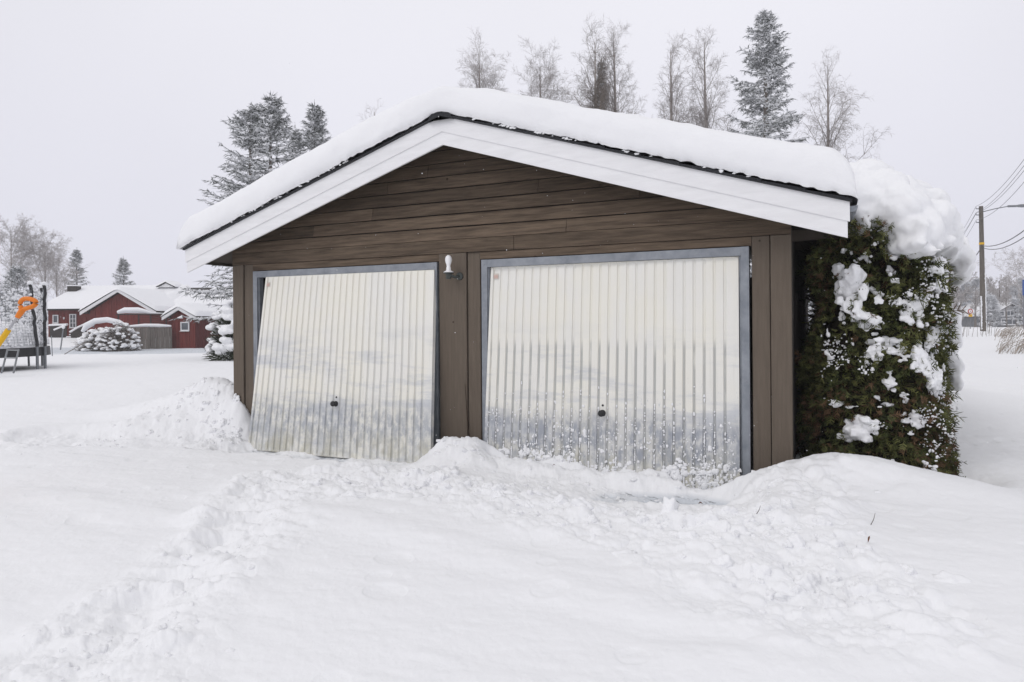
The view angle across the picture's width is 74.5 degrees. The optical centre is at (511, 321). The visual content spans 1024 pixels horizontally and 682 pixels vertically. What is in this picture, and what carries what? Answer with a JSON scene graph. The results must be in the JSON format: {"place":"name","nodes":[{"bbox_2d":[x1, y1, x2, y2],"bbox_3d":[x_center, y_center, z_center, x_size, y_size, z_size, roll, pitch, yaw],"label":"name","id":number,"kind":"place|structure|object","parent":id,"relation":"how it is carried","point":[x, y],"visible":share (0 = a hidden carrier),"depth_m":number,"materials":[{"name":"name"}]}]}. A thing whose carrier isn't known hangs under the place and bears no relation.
{"place":"outdoors","nodes":[
{"label":"outdoors","id":0,"kind":"place"},
{"bbox_2d":[358,98,383,119],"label":"birch tree","id":1,"kind":"object","parent":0,"point":[371,111],"visible":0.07,"depth_m":29.93,"materials":[{"name":"grey plant"}]},
{"bbox_2d":[0,327,1023,681],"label":"snow ground","id":2,"kind":"structure","parent":0,"point":[442,583],"depth_m":3.54,"materials":[{"name":"white snow"}]},
{"bbox_2d":[0,280,12,321],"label":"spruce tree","id":3,"kind":"object","parent":2,"relation":"on","point":[1,290],"visible":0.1,"depth_m":55.45,"materials":[{"name":"grey plant"}]},
{"bbox_2d":[0,349,18,372],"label":"ladder","id":4,"kind":"object","parent":2,"relation":"on","point":[6,357],"visible":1,"depth_m":15.32,"materials":[{"name":"grey metal"}]},
{"bbox_2d":[0,296,38,346],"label":"snow shovel","id":5,"kind":"object","parent":2,"relation":"on","point":[22,310],"visible":1,"depth_m":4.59,"materials":[{"name":"orange plastic"}]},
{"bbox_2d":[0,265,39,325],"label":"spruce tree","id":6,"kind":"object","parent":2,"relation":"on","point":[15,272],"visible":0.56,"depth_m":51.83,"materials":[{"name":"grey plant"}]},
{"bbox_2d":[0,281,50,368],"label":"trampoline","id":7,"kind":"object","parent":2,"relation":"on","point":[26,339],"visible":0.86,"depth_m":17.52,"materials":[{"name":"black fabric"}]},
{"bbox_2d":[0,212,69,295],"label":"birch tree","id":8,"kind":"object","parent":2,"relation":"on","point":[20,248],"visible":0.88,"depth_m":60.40,"materials":[{"name":"grey plant"}]},
{"bbox_2d":[7,221,70,296],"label":"birch tree","id":9,"kind":"object","parent":2,"relation":"on","point":[46,246],"visible":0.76,"depth_m":61.83,"materials":[{"name":"grey plant"}]},
{"bbox_2d":[26,247,93,296],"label":"birch tree","id":10,"kind":"object","parent":2,"relation":"on","point":[64,280],"visible":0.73,"depth_m":63.98,"materials":[{"name":"grey plant"}]},
{"bbox_2d":[60,324,64,349],"bbox_3d":[-22.682,0.783,33.986,0.255,1.306,0.164,0,0,-21],"label":"garden lamp post","id":11,"kind":"object","parent":2,"relation":"on","point":[63,326],"visible":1,"depth_m":33.98,"materials":[{"name":"grey metal"}]},
{"bbox_2d":[63,247,89,287],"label":"spruce tree","id":12,"kind":"object","parent":2,"relation":"on","point":[77,256],"visible":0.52,"depth_m":71.82,"materials":[{"name":"grey plant"}]},
{"bbox_2d":[69,327,127,351],"bbox_3d":[-23.165,1.045,37.978,2.890,1.680,2.950,0,0,25],"label":"snowy shrub","id":13,"kind":"object","parent":2,"relation":"on","point":[93,338],"visible":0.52,"depth_m":37.19,"materials":[{"name":"white snow"}]},
{"bbox_2d":[81,317,123,331],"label":"garden arch","id":14,"kind":"structure","parent":2,"relation":"on","point":[95,323],"depth_m":40.87,"materials":[{"name":"white"}]},
{"bbox_2d":[95,322,142,351],"bbox_3d":[-21.864,0.877,37.461,2.336,1.983,2.472,0,0,25],"label":"snowy shrub","id":15,"kind":"object","parent":2,"relation":"on","point":[125,330],"visible":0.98,"depth_m":37.09,"materials":[{"name":"white snow"}]},
{"bbox_2d":[111,256,134,284],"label":"spruce tree","id":16,"kind":"object","parent":2,"relation":"on","point":[123,265],"visible":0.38,"depth_m":69.77,"materials":[{"name":"grey plant"}]},
{"bbox_2d":[38,280,230,338],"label":"red house","id":17,"kind":"structure","parent":2,"relation":"on","point":[73,309],"depth_m":49.55,"materials":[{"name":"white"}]},
{"bbox_2d":[52,315,58,323],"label":"window","id":18,"kind":"structure","parent":17,"relation":"in","point":[55,318],"depth_m":49.93,"materials":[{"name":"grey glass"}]},
{"bbox_2d":[69,314,75,327],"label":"window","id":19,"kind":"structure","parent":17,"relation":"in","point":[72,317],"depth_m":49.92,"materials":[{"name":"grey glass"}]},
{"bbox_2d":[115,307,166,324],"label":"pergola","id":20,"kind":"object","parent":2,"relation":"on","point":[132,310],"visible":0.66,"depth_m":42.14,"materials":[{"name":"white"}]},
{"bbox_2d":[130,324,171,348],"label":"plank fence","id":21,"kind":"object","parent":2,"relation":"on","point":[158,336],"visible":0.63,"depth_m":40.02,"materials":[{"name":"white wood"}]},
{"bbox_2d":[160,302,221,347],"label":"red shed","id":22,"kind":"structure","parent":2,"relation":"on","point":[185,334],"depth_m":40.25,"materials":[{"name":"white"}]},
{"bbox_2d":[180,322,189,330],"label":"window","id":23,"kind":"structure","parent":22,"relation":"in","point":[184,326],"depth_m":40.17,"materials":[{"name":"grey glass"}]},
{"bbox_2d":[203,297,233,360],"bbox_3d":[-8.773,0.390,21.465,2.160,2.340,2.215,0,0,25],"label":"snowy shrub","id":24,"kind":"object","parent":2,"relation":"on","point":[219,344],"visible":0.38,"depth_m":20.89,"materials":[{"name":"white snow"}]},
{"bbox_2d":[169,90,306,323],"bbox_3d":[-8.822,-3.340,24.002,5.398,9.632,5.413,0,0,25],"label":"spruce tree","id":25,"kind":"object","parent":2,"relation":"on","point":[264,136],"visible":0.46,"depth_m":23.67,"materials":[{"name":"grey plant"}]},
{"bbox_2d":[282,122,307,164],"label":"spruce tree","id":26,"kind":"object","parent":2,"relation":"on","point":[299,140],"visible":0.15,"depth_m":25.91,"materials":[{"name":"grey plant"}]},
{"bbox_2d":[299,99,330,150],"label":"spruce tree","id":27,"kind":"object","parent":2,"relation":"on","point":[314,116],"visible":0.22,"depth_m":26.81,"materials":[{"name":"grey plant"}]},
{"bbox_2d":[465,389,469,436],"bbox_3d":[-0.367,1.022,6.623,0.346,0.801,0.117,0,0,25],"label":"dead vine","id":28,"kind":"object","parent":2,"relation":"on","point":[466,412],"visible":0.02,"depth_m":6.72,"materials":[{"name":"brown plant"}]},
{"bbox_2d":[456,27,508,91],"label":"birch tree","id":29,"kind":"object","parent":2,"relation":"on","point":[478,71],"visible":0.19,"depth_m":32.08,"materials":[{"name":"grey plant"}]},
{"bbox_2d":[0,272,1023,328],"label":"distant woods","id":30,"kind":"object","parent":2,"relation":"on","point":[970,289],"visible":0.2,"depth_m":84.23,"materials":[{"name":"grey plant"}]},
{"bbox_2d":[176,86,858,489],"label":"garage","id":31,"kind":"structure","parent":2,"relation":"on","point":[364,328],"depth_m":6.39,"materials":[{"name":"brown wood"}]},
{"bbox_2d":[248,270,435,462],"bbox_3d":[-1.855,0.462,7.245,2.385,1.964,0.284,0,0,25],"label":"garage door","id":32,"kind":"structure","parent":31,"relation":"in","point":[346,369],"depth_m":7.19,"materials":[{"name":"paint"}]},
{"bbox_2d":[443,255,462,279],"bbox_3d":[-0.595,-0.536,6.705,0.200,0.245,0.107,0,0,-44],"label":"wall lamp","id":33,"kind":"object","parent":31,"relation":"attached to","point":[448,272],"visible":0.99,"depth_m":6.65,"materials":[{"name":"grey ceramic"}]},
{"bbox_2d":[484,256,741,489],"bbox_3d":[0.822,0.481,6.130,2.412,2.041,0.173,0,0,25],"label":"garage door","id":34,"kind":"structure","parent":31,"relation":"in","point":[568,366],"depth_m":6.06,"materials":[{"name":"paint"}]},
{"bbox_2d":[795,293,800,368],"bbox_3d":[2.964,0.111,6.995,0.078,0.764,1.089,0,0,25],"label":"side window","id":35,"kind":"structure","parent":31,"relation":"in","point":[797,297],"depth_m":6.50,"materials":[{"name":"black glass"}]},
{"bbox_2d":[511,35,574,102],"bbox_3d":[1.324,-6.271,33.591,6.055,15.265,6.848,0,0,25],"label":"birch tree","id":36,"kind":"object","parent":2,"relation":"on","point":[546,82],"visible":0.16,"depth_m":32.81,"materials":[{"name":"grey plant"}]},
{"bbox_2d":[554,15,622,111],"bbox_3d":[3.593,-6.234,30.335,4.304,15.162,3.674,0,0,25],"label":"birch tree","id":37,"kind":"object","parent":2,"relation":"on","point":[594,96],"visible":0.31,"depth_m":29.88,"materials":[{"name":"grey plant"}]},
{"bbox_2d":[589,56,610,108],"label":"spruce tree","id":38,"kind":"object","parent":2,"relation":"on","point":[597,76],"visible":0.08,"depth_m":32.93,"materials":[{"name":"grey plant"}]},
{"bbox_2d":[585,17,647,113],"bbox_3d":[5.021,-6.433,31.003,3.551,15.533,3.973,0,0,25],"label":"birch tree","id":39,"kind":"object","parent":2,"relation":"on","point":[614,100],"visible":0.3,"depth_m":30.94,"materials":[{"name":"grey plant"}]},
{"bbox_2d":[652,31,708,125],"bbox_3d":[7.655,-6.064,31.054,3.673,14.758,4.579,0,0,-14],"label":"birch tree","id":40,"kind":"object","parent":2,"relation":"on","point":[671,92],"visible":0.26,"depth_m":30.83,"materials":[{"name":"grey plant"}]},
{"bbox_2d":[661,25,741,132],"bbox_3d":[8.782,-5.974,29.839,4.332,14.558,3.440,0,0,25],"label":"birch tree","id":41,"kind":"object","parent":2,"relation":"on","point":[706,115],"visible":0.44,"depth_m":29.93,"materials":[{"name":"grey plant"}]},
{"bbox_2d":[724,8,814,328],"bbox_3d":[10.098,-5.342,26.927,5.628,14.453,5.855,0,0,25],"label":"spruce tree","id":42,"kind":"object","parent":2,"relation":"on","point":[767,64],"visible":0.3,"depth_m":26.77,"materials":[{"name":"grey plant"}]},
{"bbox_2d":[784,45,891,161],"bbox_3d":[13.448,-5.471,29.503,5.664,13.478,5.100,0,0,-16],"label":"birch tree","id":43,"kind":"object","parent":2,"relation":"on","point":[828,135],"visible":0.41,"depth_m":29.77,"materials":[{"name":"grey plant"}]},
{"bbox_2d":[801,228,879,407],"bbox_3d":[4.266,0.080,8.261,1.819,2.976,2.662,0,0,25],"label":"thuja shrub","id":44,"kind":"object","parent":2,"relation":"on","point":[811,320],"depth_m":7.91,"materials":[{"name":"green plant"}]},
{"bbox_2d":[794,158,975,477],"bbox_3d":[3.507,-0.148,6.573,1.617,3.336,2.975,0,0,25],"label":"thuja shrub","id":45,"kind":"object","parent":2,"relation":"on","point":[884,393],"visible":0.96,"depth_m":5.55,"materials":[{"name":"green plant"}]},
{"bbox_2d":[968,309,972,328],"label":"road sign","id":46,"kind":"object","parent":2,"relation":"on","point":[970,311],"visible":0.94,"depth_m":65.98,"materials":[{"name":"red metal"}]},
{"bbox_2d":[976,204,1023,330],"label":"utility pole","id":47,"kind":"object","parent":2,"relation":"on","point":[983,312],"visible":0.99,"depth_m":37.90,"materials":[{"name":"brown wood"}]},
{"bbox_2d":[964,160,1023,255],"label":"overhead wires","id":48,"kind":"object","parent":47,"relation":"attached to","point":[995,210],"visible":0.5,"depth_m":30.31,"materials":[{"name":"black metal"}]},
{"bbox_2d":[976,246,1023,295],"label":"birch tree","id":49,"kind":"object","parent":2,"relation":"on","point":[1015,284],"visible":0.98,"depth_m":60.87,"materials":[{"name":"grey plant"}]},
{"bbox_2d":[1022,280,1023,327],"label":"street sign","id":50,"kind":"object","parent":2,"relation":"on","point":[1023,300],"visible":0.66,"depth_m":43.97,"materials":[{"name":"blue metal"}]},
{"bbox_2d":[6,13,1017,612],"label":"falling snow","id":51,"kind":"structure","parent":0,"point":[542,253],"depth_m":1.87,"materials":[{"name":"white snow"}]},
{"bbox_2d":[0,0,1023,326],"label":"sky","id":52,"kind":"structure","parent":0,"point":[105,72],"materials":[{"name":"white"}]},
{"bbox_2d":[962,319,997,336],"bbox_3d":[19.602,0.274,28.386,1.420,0.832,8.041,0,0,35],"label":"fence","id":53,"kind":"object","parent":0,"point":[981,327],"depth_m":28.54,"materials":[{"name":"white wood"}]},
{"bbox_2d":[960,302,1022,326],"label":"grey house","id":54,"kind":"structure","parent":0,"point":[1011,322],"depth_m":84.02,"materials":[{"name":"white wood"}]},
{"bbox_2d":[1001,318,1018,324],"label":"window","id":55,"kind":"structure","parent":54,"relation":"in","point":[1011,322],"depth_m":83.98,"materials":[{"name":"grey glass"}]},
{"bbox_2d":[994,323,1023,353],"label":"dry grass","id":56,"kind":"structure","parent":0,"point":[1009,330],"depth_m":23.36,"materials":[{"name":"plant"}]}
]}

